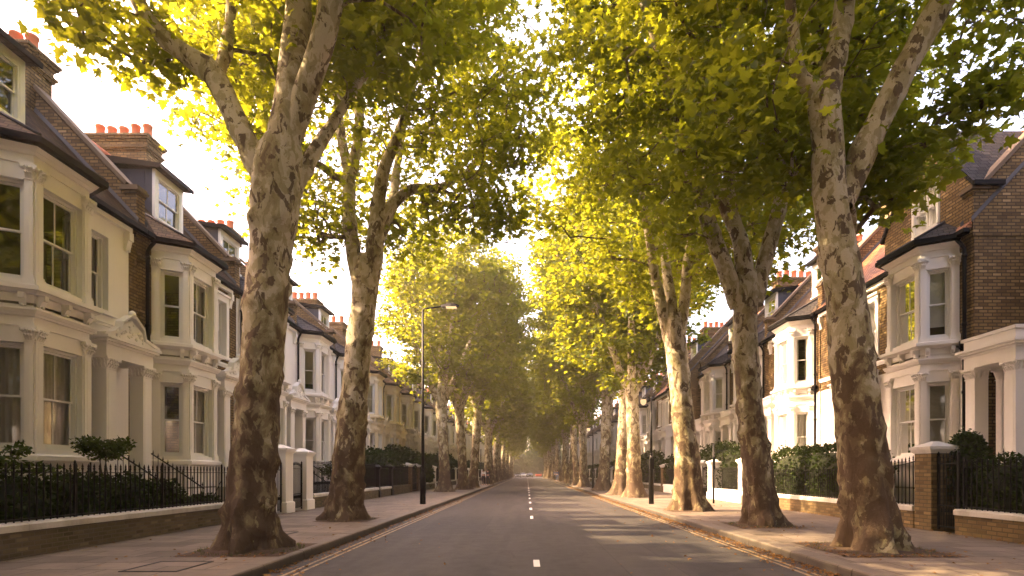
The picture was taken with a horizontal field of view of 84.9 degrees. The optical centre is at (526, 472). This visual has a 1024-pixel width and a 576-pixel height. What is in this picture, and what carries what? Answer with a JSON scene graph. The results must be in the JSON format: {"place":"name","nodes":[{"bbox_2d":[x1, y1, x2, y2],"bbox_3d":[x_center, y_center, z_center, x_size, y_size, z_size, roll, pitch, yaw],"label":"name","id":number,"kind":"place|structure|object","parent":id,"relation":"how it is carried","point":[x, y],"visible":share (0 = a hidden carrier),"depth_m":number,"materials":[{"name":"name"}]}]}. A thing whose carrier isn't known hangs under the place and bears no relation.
{"place":"outdoors","nodes":[
{"label":"outdoors","id":0,"kind":"place"},
{"bbox_2d":[0,480,486,575],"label":"pavement","id":1,"kind":"structure","parent":0,"point":[89,560],"depth_m":9.82,"materials":[{"name":"grey concrete"}]},
{"bbox_2d":[118,561,213,571],"bbox_3d":[-5.150,1.356,8.050,0.800,0.028,0.900,0,0,0],"label":"utility cover","id":2,"kind":"object","parent":1,"relation":"on","point":[168,566],"visible":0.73,"depth_m":8.02,"materials":[{"name":"metal"}]},
{"bbox_2d":[173,543,316,556],"bbox_3d":[-4.820,1.324,9.800,1.700,0.041,1.700,0,0,0],"label":"tree pit","id":3,"kind":"object","parent":1,"relation":"on","point":[252,554],"visible":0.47,"depth_m":9.26,"materials":[{"name":"soil"}]},
{"bbox_2d":[15,0,514,554],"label":"plane tree","id":4,"kind":"object","parent":3,"relation":"on","point":[315,44],"visible":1,"depth_m":9.66,"materials":[{"name":"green plant"}]},
{"bbox_2d":[313,517,380,521],"bbox_3d":[-5.120,1.323,16.000,1.500,0.042,1.500,0,0,0],"label":"tree pit","id":5,"kind":"object","parent":1,"relation":"on","point":[373,518],"visible":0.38,"depth_m":15.44,"materials":[{"name":"soil"}]},
{"bbox_2d":[146,0,585,521],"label":"plane tree","id":6,"kind":"object","parent":5,"relation":"on","point":[344,500],"visible":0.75,"depth_m":15.80,"materials":[{"name":"green plant"}]},
{"bbox_2d":[420,303,458,503],"bbox_3d":[-3.745,-2.895,24.000,1.680,8.690,0.300,0,0,0],"label":"street lamp","id":7,"kind":"object","parent":1,"relation":"on","point":[423,475],"visible":0.98,"depth_m":23.95,"materials":[{"name":"black metal"}]},
{"bbox_2d":[371,196,529,491],"bbox_3d":[-5.820,-8.837,39.335,12.347,20.436,10.688,0,0,15],"label":"plane tree","id":8,"kind":"object","parent":1,"relation":"on","point":[493,277],"visible":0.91,"depth_m":38.12,"materials":[{"name":"green plant"}]},
{"bbox_2d":[389,226,536,489],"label":"plane tree","id":9,"kind":"object","parent":1,"relation":"on","point":[463,483],"visible":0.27,"depth_m":44.14,"materials":[{"name":"green plant"}]},
{"bbox_2d":[420,253,553,487],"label":"plane tree","id":10,"kind":"object","parent":1,"relation":"on","point":[475,413],"visible":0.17,"depth_m":50.16,"materials":[{"name":"green plant"}]},
{"bbox_2d":[448,322,536,484],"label":"plane tree","id":11,"kind":"object","parent":1,"relation":"on","point":[488,425],"visible":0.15,"depth_m":62.67,"materials":[{"name":"green plant"}]},
{"bbox_2d":[464,365,529,482],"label":"plane tree","id":12,"kind":"object","parent":1,"relation":"on","point":[493,437],"visible":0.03,"depth_m":70.01,"materials":[{"name":"green plant"}]},
{"bbox_2d":[465,341,533,481],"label":"plane tree","id":13,"kind":"object","parent":1,"relation":"on","point":[495,453],"visible":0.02,"depth_m":76.75,"materials":[{"name":"green plant"}]},
{"bbox_2d":[469,385,538,481],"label":"plane tree","id":14,"kind":"object","parent":1,"relation":"on","point":[514,431],"visible":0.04,"depth_m":84.70,"materials":[{"name":"green plant"}]},
{"bbox_2d":[501,408,533,479],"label":"plane tree","id":15,"kind":"object","parent":1,"relation":"on","point":[503,450],"visible":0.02,"depth_m":100.56,"materials":[{"name":"green plant"}]},
{"bbox_2d":[0,0,1023,453],"label":"sky","id":16,"kind":"structure","parent":0,"point":[88,101],"materials":[{"name":"white"}]},
{"bbox_2d":[263,477,838,575],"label":"road","id":17,"kind":"structure","parent":0,"point":[499,532],"depth_m":11.51,"materials":[{"name":"grey asphalt"}]},
{"bbox_2d":[209,477,513,575],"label":"kerb","id":18,"kind":"structure","parent":17,"relation":"on","point":[259,567],"depth_m":10.81,"materials":[{"name":"concrete"}]},
{"bbox_2d":[542,477,897,575],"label":"kerb","id":19,"kind":"structure","parent":17,"relation":"on","point":[834,565],"depth_m":10.64,"materials":[{"name":"stone"}]},
{"bbox_2d":[570,482,1023,575],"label":"pavement","id":20,"kind":"structure","parent":0,"point":[1002,553],"depth_m":10.51,"materials":[{"name":"grey concrete"}]},
{"bbox_2d":[6,486,1022,575],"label":"fallen leaves","id":21,"kind":"object","parent":20,"relation":"on","point":[780,556],"visible":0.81,"depth_m":10.67,"materials":[{"name":"brown plant"}]},
{"bbox_2d":[528,376,560,480],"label":"plane tree","id":22,"kind":"object","parent":20,"relation":"on","point":[558,453],"visible":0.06,"depth_m":89.72,"materials":[{"name":"green plant"}]},
{"bbox_2d":[528,409,561,479],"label":"plane tree","id":23,"kind":"object","parent":20,"relation":"on","point":[551,447],"visible":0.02,"depth_m":105.83,"materials":[{"name":"green plant"}]},
{"bbox_2d":[527,361,598,482],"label":"plane tree","id":24,"kind":"object","parent":20,"relation":"on","point":[548,423],"visible":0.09,"depth_m":73.67,"materials":[{"name":"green plant"}]},
{"bbox_2d":[531,315,597,483],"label":"plane tree","id":25,"kind":"object","parent":20,"relation":"on","point":[570,476],"visible":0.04,"depth_m":66.65,"materials":[{"name":"green plant"}]},
{"bbox_2d":[520,296,616,484],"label":"plane tree","id":26,"kind":"object","parent":20,"relation":"on","point":[574,449],"visible":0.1,"depth_m":59.63,"materials":[{"name":"green plant"}]},
{"bbox_2d":[522,313,617,486],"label":"plane tree","id":27,"kind":"object","parent":20,"relation":"on","point":[582,400],"visible":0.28,"depth_m":51.55,"materials":[{"name":"green plant"}]},
{"bbox_2d":[520,227,688,490],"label":"plane tree","id":28,"kind":"object","parent":20,"relation":"on","point":[603,482],"visible":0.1,"depth_m":41.64,"materials":[{"name":"green plant"}]},
{"bbox_2d":[522,166,719,494],"bbox_3d":[5.676,-8.895,33.969,12.208,20.553,10.567,0,0,8],"label":"plane tree","id":29,"kind":"object","parent":20,"relation":"on","point":[618,487],"visible":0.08,"depth_m":33.36,"materials":[{"name":"green plant"}]},
{"bbox_2d":[525,136,722,497],"bbox_3d":[5.489,-8.529,30.438,11.215,19.790,10.610,0,0,2],"label":"plane tree","id":30,"kind":"object","parent":20,"relation":"on","point":[630,381],"visible":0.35,"depth_m":29.84,"materials":[{"name":"green plant"}]},
{"bbox_2d":[640,396,653,503],"bbox_3d":[5.135,-0.910,23.996,0.610,4.720,0.312,0,0,0],"label":"lantern post","id":31,"kind":"object","parent":20,"relation":"on","point":[651,467],"visible":0.95,"depth_m":23.93,"materials":[{"name":"black metal"}]},
{"bbox_2d":[664,509,714,511],"bbox_3d":[5.750,1.324,20.000,1.500,0.040,1.500,0,0,0],"label":"tree pit","id":32,"kind":"object","parent":20,"relation":"on","point":[688,511],"visible":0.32,"depth_m":19.28,"materials":[{"name":"soil"}]},
{"bbox_2d":[506,0,813,511],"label":"plane tree","id":33,"kind":"object","parent":32,"relation":"on","point":[688,482],"visible":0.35,"depth_m":19.71,"materials":[{"name":"green plant"}]},
{"bbox_2d":[720,522,804,527],"bbox_3d":[5.990,1.324,14.300,1.600,0.040,1.600,0,0,0],"label":"tree pit","id":34,"kind":"object","parent":20,"relation":"on","point":[744,525],"visible":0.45,"depth_m":13.88,"materials":[{"name":"soil"}]},
{"bbox_2d":[526,0,955,526],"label":"plane tree","id":35,"kind":"object","parent":34,"relation":"on","point":[745,285],"visible":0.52,"depth_m":14.07,"materials":[{"name":"green plant"}]},
{"bbox_2d":[791,542,962,556],"bbox_3d":[6.030,1.326,9.840,1.900,0.036,1.900,0,0,0],"label":"tree pit","id":36,"kind":"object","parent":20,"relation":"on","point":[861,553],"visible":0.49,"depth_m":9.33,"materials":[{"name":"soil"}]},
{"bbox_2d":[606,0,1023,553],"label":"plane tree","id":37,"kind":"object","parent":36,"relation":"on","point":[838,168],"visible":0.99,"depth_m":9.80,"materials":[{"name":"green plant"}]},
{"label":"garden ground","id":38,"kind":"structure","parent":0,"visible":0},
{"bbox_2d":[610,389,641,460],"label":"terrace house","id":39,"kind":"structure","parent":38,"relation":"on","point":[614,423],"depth_m":73.62,"materials":[{"name":"white paint"}]},
{"bbox_2d":[639,367,665,454],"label":"terrace house","id":40,"kind":"structure","parent":38,"relation":"on","point":[643,417],"depth_m":57.10,"materials":[{"name":"white paint"}]},
{"bbox_2d":[641,449,664,481],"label":"hedge","id":41,"kind":"object","parent":38,"relation":"on","point":[658,456],"visible":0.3,"depth_m":44.91,"materials":[{"name":"green plant"}]},
{"bbox_2d":[642,368,667,452],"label":"terrace house","id":42,"kind":"structure","parent":38,"relation":"on","point":[646,438],"depth_m":52.80,"materials":[{"name":"white paint"}]},
{"bbox_2d":[654,453,674,483],"bbox_3d":[10.389,-0.035,39.642,2.223,2.960,5.474,0,0,0],"label":"shrub","id":43,"kind":"object","parent":38,"relation":"on","point":[669,460],"visible":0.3,"depth_m":38.51,"materials":[{"name":"green plant"}]},
{"bbox_2d":[647,337,695,451],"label":"terrace house","id":44,"kind":"structure","parent":38,"relation":"on","point":[662,406],"depth_m":48.61,"materials":[{"name":"paint"}]},
{"bbox_2d":[643,316,732,489],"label":"terrace house","id":45,"kind":"structure","parent":38,"relation":"on","point":[698,353],"depth_m":40.18,"materials":[{"name":"beige brick"}]},
{"bbox_2d":[706,459,722,498],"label":"gate pillar","id":46,"kind":"structure","parent":38,"relation":"on","point":[710,476],"depth_m":28.55,"materials":[{"name":"white paint"}]},
{"bbox_2d":[699,438,740,489],"bbox_3d":[10.610,-0.208,30.244,2.215,3.410,8.368,0,0,0],"label":"hedge","id":47,"kind":"object","parent":38,"relation":"on","point":[728,454],"visible":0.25,"depth_m":28.32,"materials":[{"name":"green plant"}]},
{"bbox_2d":[711,488,737,502],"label":"garden wall","id":48,"kind":"structure","parent":38,"relation":"on","point":[729,495],"depth_m":26.49,"materials":[{"name":"white paint"}]},
{"bbox_2d":[695,305,764,452],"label":"terrace house","id":49,"kind":"structure","parent":38,"relation":"on","point":[714,376],"depth_m":35.05,"materials":[{"name":"white paint"}]},
{"bbox_2d":[714,377,722,409],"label":"window","id":50,"kind":"structure","parent":49,"relation":"in","point":[718,382],"depth_m":34.99,"materials":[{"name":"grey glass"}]},
{"bbox_2d":[717,270,810,446],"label":"terrace house","id":51,"kind":"structure","parent":38,"relation":"on","point":[774,301],"depth_m":31.03,"materials":[{"name":"white paint"}]},
{"bbox_2d":[728,234,862,480],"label":"terrace house","id":52,"kind":"structure","parent":38,"relation":"on","point":[791,341],"depth_m":24.59,"materials":[{"name":"white paint"}]},
{"bbox_2d":[780,414,786,457],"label":"window","id":53,"kind":"structure","parent":52,"relation":"in","point":[783,418],"depth_m":25.52,"materials":[{"name":"white glass"}]},
{"bbox_2d":[780,341,786,386],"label":"window","id":54,"kind":"structure","parent":52,"relation":"in","point":[783,346],"depth_m":25.53,"materials":[{"name":"white glass"}]},
{"bbox_2d":[794,412,807,449],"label":"window","id":55,"kind":"structure","parent":52,"relation":"in","point":[800,418],"depth_m":24.49,"materials":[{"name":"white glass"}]},
{"bbox_2d":[794,336,807,382],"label":"window","id":56,"kind":"structure","parent":52,"relation":"in","point":[796,339],"depth_m":24.45,"materials":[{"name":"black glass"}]},
{"bbox_2d":[742,491,914,527],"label":"garden wall","id":57,"kind":"structure","parent":38,"relation":"on","point":[816,505],"depth_m":17.99,"materials":[{"name":"brown brick"}]},
{"bbox_2d":[775,467,837,497],"bbox_3d":[9.690,0.310,20.525,0.319,1.040,7.810,0,0,0],"label":"iron railing","id":58,"kind":"object","parent":57,"relation":"on","point":[807,494],"visible":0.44,"depth_m":19.20,"materials":[{"name":"metal"}]},
{"bbox_2d":[891,456,914,504],"bbox_3d":[9.690,0.140,15.125,0.320,1.380,3.010,0,0,0],"label":"iron railing","id":59,"kind":"object","parent":57,"relation":"on","point":[902,502],"visible":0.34,"depth_m":14.26,"materials":[{"name":"metal"}]},
{"bbox_2d":[771,441,899,502],"bbox_3d":[10.147,0.177,19.558,1.447,2.591,8.060,0,0,0],"label":"hedge","id":60,"kind":"object","parent":38,"relation":"on","point":[803,457],"visible":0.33,"depth_m":19.32,"materials":[{"name":"green plant"}]},
{"bbox_2d":[815,129,1023,503],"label":"terrace house","id":61,"kind":"structure","parent":38,"relation":"on","point":[944,281],"depth_m":16.27,"materials":[{"name":"white stone"}]},
{"bbox_2d":[896,385,914,456],"bbox_3d":[11.670,-1.550,17.095,0.160,2.140,1.048,0,0,0],"label":"window","id":62,"kind":"structure","parent":61,"relation":"in","point":[905,397],"depth_m":17.31,"materials":[{"name":"white glass"}]},
{"bbox_2d":[896,276,914,346],"bbox_3d":[11.670,-4.900,17.095,0.160,2.000,1.048,0,0,0],"label":"window","id":63,"kind":"structure","parent":61,"relation":"in","point":[905,290],"depth_m":17.31,"materials":[{"name":"clear glass"}]},
{"bbox_2d":[917,189,928,233],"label":"window","id":64,"kind":"structure","parent":61,"relation":"in","point":[925,218],"depth_m":17.55,"materials":[{"name":"white glass"}]},
{"bbox_2d":[927,382,949,442],"bbox_3d":[11.972,-1.550,16.334,0.556,2.140,0.220,0,0,29],"label":"window","id":65,"kind":"structure","parent":61,"relation":"in","point":[945,418],"depth_m":16.38,"materials":[{"name":"grey glass"}]},
{"bbox_2d":[927,268,949,337],"bbox_3d":[11.967,-4.900,16.340,0.552,2.000,0.424,0,0,0],"label":"window","id":66,"kind":"structure","parent":61,"relation":"in","point":[938,281],"depth_m":16.38,"materials":[{"name":"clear glass"}]},
{"bbox_2d":[909,441,959,531],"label":"gate pillar","id":67,"kind":"structure","parent":38,"relation":"on","point":[925,486],"depth_m":13.07,"materials":[{"name":"brown brick"}]},
{"bbox_2d":[937,451,960,528],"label":"iron gate","id":68,"kind":"structure","parent":67,"relation":"attached to","point":[958,490],"depth_m":12.68,"materials":[{"name":"black metal"}]},
{"bbox_2d":[914,324,1023,508],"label":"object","id":69,"kind":"structure","parent":38,"relation":"on","point":[999,353],"depth_m":14.41,"materials":[{"name":"white paint"}]},
{"bbox_2d":[945,426,994,508],"bbox_3d":[10.260,0.019,12.998,1.172,2.241,1.176,0,0,0],"label":"shrub","id":70,"kind":"object","parent":38,"relation":"on","point":[974,447],"visible":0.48,"depth_m":12.77,"materials":[{"name":"green plant"}]},
{"bbox_2d":[953,509,1023,543],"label":"garden wall","id":71,"kind":"structure","parent":38,"relation":"on","point":[1002,526],"depth_m":11.36,"materials":[{"name":"brown brick"}]},
{"bbox_2d":[963,457,1023,513],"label":"iron railing","id":72,"kind":"object","parent":71,"relation":"on","point":[971,491],"visible":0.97,"depth_m":11.48,"materials":[{"name":"black metal"}]},
{"bbox_2d":[969,451,1023,512],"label":"shrub","id":73,"kind":"object","parent":38,"relation":"on","point":[1019,456],"visible":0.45,"depth_m":11.74,"materials":[{"name":"green plant"}]},
{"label":"garden ground","id":74,"kind":"structure","parent":0,"visible":0},
{"bbox_2d":[0,440,62,480],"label":"shrub","id":75,"kind":"object","parent":74,"relation":"on","point":[18,452],"visible":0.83,"depth_m":9.67,"materials":[{"name":"green plant"}]},
{"bbox_2d":[0,467,68,522],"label":"shrub","id":76,"kind":"object","parent":74,"relation":"on","point":[18,499],"visible":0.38,"depth_m":9.48,"materials":[{"name":"green plant"}]},
{"bbox_2d":[0,27,202,500],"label":"terrace house","id":77,"kind":"structure","parent":74,"relation":"on","point":[79,351],"depth_m":12.73,"materials":[{"name":"beige paint"}]},
{"bbox_2d":[0,50,19,120],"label":"window","id":78,"kind":"structure","parent":77,"relation":"in","point":[15,92],"depth_m":12.97,"materials":[{"name":"white wood"}]},
{"bbox_2d":[0,342,23,448],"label":"window","id":79,"kind":"structure","parent":77,"relation":"in","point":[11,354],"depth_m":11.39,"materials":[{"name":"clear glass"}]},
{"bbox_2d":[0,177,23,278],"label":"window","id":80,"kind":"structure","parent":77,"relation":"in","point":[4,181],"depth_m":11.36,"materials":[{"name":"white wood"}]},
{"bbox_2d":[43,347,76,450],"bbox_3d":[-10.213,-1.550,12.075,0.247,2.140,1.048,0,0,0],"label":"window","id":81,"kind":"structure","parent":77,"relation":"in","point":[59,414],"depth_m":12.31,"materials":[{"name":"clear glass"}]},
{"bbox_2d":[43,191,76,296],"bbox_3d":[-10.170,-4.900,12.075,0.160,2.000,1.048,0,0,0],"label":"window","id":82,"kind":"structure","parent":77,"relation":"in","point":[72,254],"depth_m":12.50,"materials":[{"name":"white wood"}]},
{"bbox_2d":[91,232,102,308],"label":"window","id":83,"kind":"structure","parent":77,"relation":"in","point":[96,277],"depth_m":14.39,"materials":[{"name":"white wood"}]},
{"bbox_2d":[68,434,136,480],"bbox_3d":[-9.149,0.271,12.161,1.072,2.220,1.169,0,0,0],"label":"shrub","id":84,"kind":"object","parent":74,"relation":"on","point":[112,447],"visible":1,"depth_m":11.98,"materials":[{"name":"green plant"}]},
{"bbox_2d":[31,468,189,517],"bbox_3d":[-8.948,0.672,12.161,1.252,1.562,4.627,0,0,0],"label":"shrub","id":85,"kind":"object","parent":74,"relation":"on","point":[60,482],"visible":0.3,"depth_m":11.56,"materials":[{"name":"green plant"}]},
{"bbox_2d":[0,502,223,560],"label":"garden wall","id":86,"kind":"structure","parent":74,"relation":"on","point":[19,539],"depth_m":10.38,"materials":[{"name":"brick"}]},
{"bbox_2d":[0,460,227,523],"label":"iron railing","id":87,"kind":"object","parent":86,"relation":"on","point":[162,486],"visible":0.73,"depth_m":10.97,"materials":[{"name":"black metal"}]},
{"bbox_2d":[85,96,242,501],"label":"terrace house","id":88,"kind":"structure","parent":74,"relation":"on","point":[189,285],"depth_m":17.75,"materials":[{"name":"beige paint"}]},
{"bbox_2d":[158,177,179,231],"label":"window","id":89,"kind":"structure","parent":88,"relation":"in","point":[177,213],"depth_m":18.72,"materials":[{"name":"white wood"}]},
{"bbox_2d":[160,383,182,455],"bbox_3d":[-10.457,-1.550,16.488,0.556,2.140,0.160,0,0,-29],"label":"window","id":90,"kind":"structure","parent":88,"relation":"in","point":[162,385],"depth_m":16.44,"materials":[{"name":"white wood"}]},
{"bbox_2d":[160,270,182,339],"bbox_3d":[-10.457,-4.900,16.488,0.556,2.000,0.160,0,0,-29],"label":"window","id":91,"kind":"structure","parent":88,"relation":"in","point":[162,273],"depth_m":16.44,"materials":[{"name":"white wood"}]},
{"bbox_2d":[194,387,208,456],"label":"window","id":92,"kind":"structure","parent":88,"relation":"in","point":[201,430],"depth_m":17.70,"materials":[{"name":"white glass"}]},
{"bbox_2d":[194,279,208,347],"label":"window","id":93,"kind":"structure","parent":88,"relation":"in","point":[199,285],"depth_m":17.69,"materials":[{"name":"white wood"}]},
{"bbox_2d":[197,219,329,492],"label":"terrace house","id":94,"kind":"structure","parent":74,"relation":"on","point":[231,241],"depth_m":23.75,"materials":[{"name":"white paint"}]},
{"bbox_2d":[275,445,296,513],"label":"gate pillar","id":95,"kind":"structure","parent":74,"relation":"on","point":[286,453],"depth_m":18.63,"materials":[{"name":"white paint"}]},
{"bbox_2d":[293,448,315,510],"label":"gate pillar","id":96,"kind":"structure","parent":74,"relation":"on","point":[305,456],"depth_m":20.32,"materials":[{"name":"white paint"}]},
{"bbox_2d":[293,461,302,508],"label":"iron gate","id":97,"kind":"structure","parent":96,"relation":"attached to","point":[295,498],"depth_m":20.00,"materials":[{"name":"metal"}]},
{"bbox_2d":[245,261,366,489],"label":"terrace house","id":98,"kind":"structure","parent":74,"relation":"on","point":[315,350],"depth_m":27.03,"materials":[{"name":"white paint"}]},
{"bbox_2d":[303,349,314,390],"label":"window","id":99,"kind":"structure","parent":98,"relation":"in","point":[308,355],"depth_m":26.98,"materials":[{"name":"beige"}]},
{"bbox_2d":[306,418,314,460],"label":"window","id":100,"kind":"structure","parent":98,"relation":"in","point":[310,422],"depth_m":27.01,"materials":[{"name":"clear"}]},
{"bbox_2d":[293,292,372,449],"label":"terrace house","id":101,"kind":"structure","parent":74,"relation":"on","point":[317,308],"depth_m":32.14,"materials":[{"name":"white paint"}]},
{"bbox_2d":[313,487,378,507],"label":"garden wall","id":102,"kind":"structure","parent":74,"relation":"on","point":[370,493],"depth_m":22.45,"materials":[{"name":"brick"}]},
{"bbox_2d":[313,461,375,492],"bbox_3d":[-8.289,0.155,25.575,0.318,1.350,9.110,0,0,0],"label":"iron railing","id":103,"kind":"object","parent":102,"relation":"on","point":[322,486],"visible":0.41,"depth_m":22.77,"materials":[{"name":"metal"}]},
{"bbox_2d":[329,316,392,449],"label":"terrace house","id":104,"kind":"structure","parent":74,"relation":"on","point":[380,428],"depth_m":38.24,"materials":[{"name":"beige paint"}]},
{"bbox_2d":[365,445,406,486],"bbox_3d":[-8.971,-0.079,34.520,1.990,3.190,9.425,0,0,0],"label":"hedge","id":105,"kind":"object","parent":74,"relation":"on","point":[379,456],"visible":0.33,"depth_m":33.05,"materials":[{"name":"green plant"}]},
{"bbox_2d":[371,356,407,447],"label":"terrace house","id":106,"kind":"structure","parent":74,"relation":"on","point":[392,389],"depth_m":42.60,"materials":[{"name":"beige paint"}]},
{"bbox_2d":[371,341,419,452],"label":"terrace house","id":107,"kind":"structure","parent":74,"relation":"on","point":[407,411],"depth_m":47.93,"materials":[{"name":"beige paint"}]},
{"bbox_2d":[393,484,410,494],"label":"garden wall","id":108,"kind":"structure","parent":74,"relation":"on","point":[401,489],"depth_m":35.72,"materials":[{"name":"brick"}]},
{"bbox_2d":[393,466,407,485],"bbox_3d":[-8.289,0.200,36.075,0.318,1.340,4.710,0,0,0],"label":"iron railing","id":109,"kind":"object","parent":108,"relation":"on","point":[404,476],"visible":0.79,"depth_m":36.07,"materials":[{"name":"metal"}]},
{"bbox_2d":[384,443,435,487],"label":"shrub","id":110,"kind":"object","parent":74,"relation":"on","point":[411,456],"visible":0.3,"depth_m":41.98,"materials":[{"name":"green plant"}]},
{"bbox_2d":[391,358,429,453],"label":"terrace house","id":111,"kind":"structure","parent":74,"relation":"on","point":[417,412],"depth_m":53.00,"materials":[{"name":"white paint"}]},
{"bbox_2d":[406,380,437,454],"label":"terrace house","id":112,"kind":"structure","parent":74,"relation":"on","point":[428,422],"depth_m":58.20,"materials":[{"name":"white paint"}]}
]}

